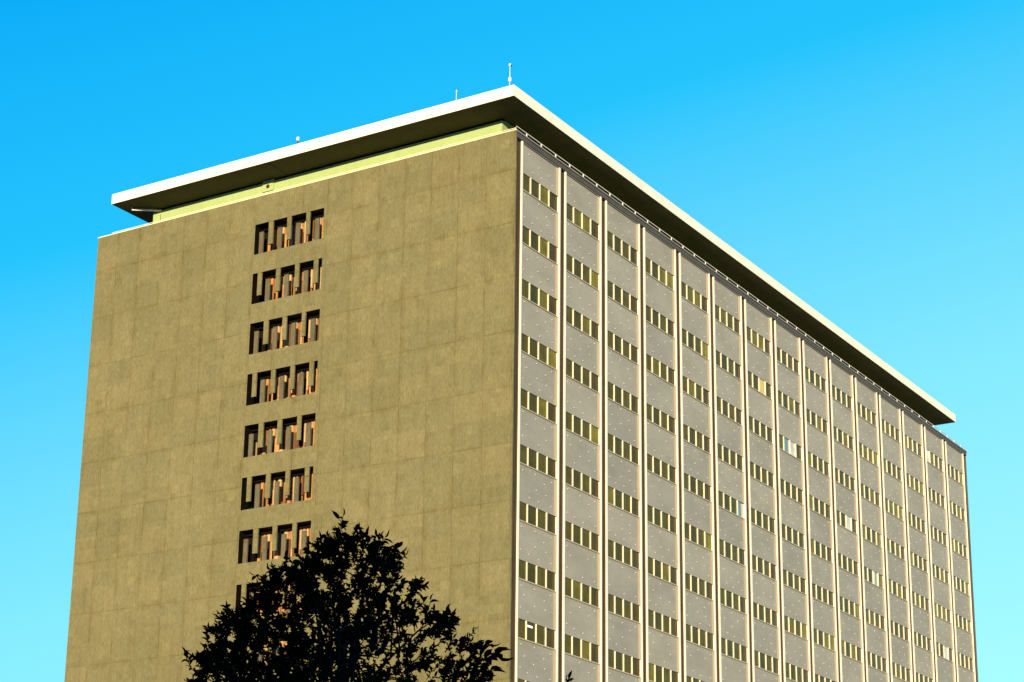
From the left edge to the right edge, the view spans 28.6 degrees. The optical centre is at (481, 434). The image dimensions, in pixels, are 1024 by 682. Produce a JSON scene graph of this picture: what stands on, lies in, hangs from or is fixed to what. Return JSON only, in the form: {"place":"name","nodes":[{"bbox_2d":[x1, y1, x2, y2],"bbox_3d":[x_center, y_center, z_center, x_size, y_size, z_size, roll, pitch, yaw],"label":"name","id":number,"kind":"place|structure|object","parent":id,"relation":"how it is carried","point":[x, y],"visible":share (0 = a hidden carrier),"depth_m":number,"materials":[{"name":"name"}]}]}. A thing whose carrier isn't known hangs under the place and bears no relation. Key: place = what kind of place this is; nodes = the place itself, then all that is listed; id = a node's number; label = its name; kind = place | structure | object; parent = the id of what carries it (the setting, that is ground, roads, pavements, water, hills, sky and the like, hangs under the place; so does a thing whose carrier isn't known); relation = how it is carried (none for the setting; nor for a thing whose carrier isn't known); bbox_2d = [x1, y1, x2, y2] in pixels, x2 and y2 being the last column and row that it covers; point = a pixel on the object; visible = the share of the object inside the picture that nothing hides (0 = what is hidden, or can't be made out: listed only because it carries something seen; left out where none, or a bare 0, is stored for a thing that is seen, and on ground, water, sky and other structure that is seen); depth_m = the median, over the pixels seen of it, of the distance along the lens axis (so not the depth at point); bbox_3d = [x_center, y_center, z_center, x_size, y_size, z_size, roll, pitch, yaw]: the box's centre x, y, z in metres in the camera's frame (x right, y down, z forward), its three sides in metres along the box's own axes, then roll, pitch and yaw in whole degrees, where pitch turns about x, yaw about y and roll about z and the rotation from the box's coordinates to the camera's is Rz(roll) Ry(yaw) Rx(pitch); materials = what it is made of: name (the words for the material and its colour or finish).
{"place":"outdoors","nodes":[
{"label":"outdoors","id":0,"kind":"place"},
{"bbox_2d":[0,0,1023,681],"label":"sky","id":1,"kind":"structure","parent":0,"point":[865,156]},
{"label":"ground","id":2,"kind":"structure","parent":0,"visible":0},
{"bbox_2d":[182,507,513,681],"bbox_3d":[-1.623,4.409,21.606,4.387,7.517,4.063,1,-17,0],"label":"leafy tree","id":3,"kind":"object","parent":2,"relation":"on","point":[300,647],"visible":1,"depth_m":21.97,"materials":[{"name":"black plant"}]},
{"bbox_2d":[64,85,977,681],"bbox_3d":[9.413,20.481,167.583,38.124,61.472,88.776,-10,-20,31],"label":"office tower","id":4,"kind":"structure","parent":2,"relation":"on","point":[542,393],"depth_m":140.38,"materials":[{"name":"beige concrete"}]},
{"bbox_2d":[565,671,573,681],"bbox_3d":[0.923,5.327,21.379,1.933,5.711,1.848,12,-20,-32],"label":"leafy tree","id":5,"kind":"object","parent":2,"relation":"on","point":[569,679],"visible":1,"depth_m":22.23,"materials":[{"name":"black plant"}]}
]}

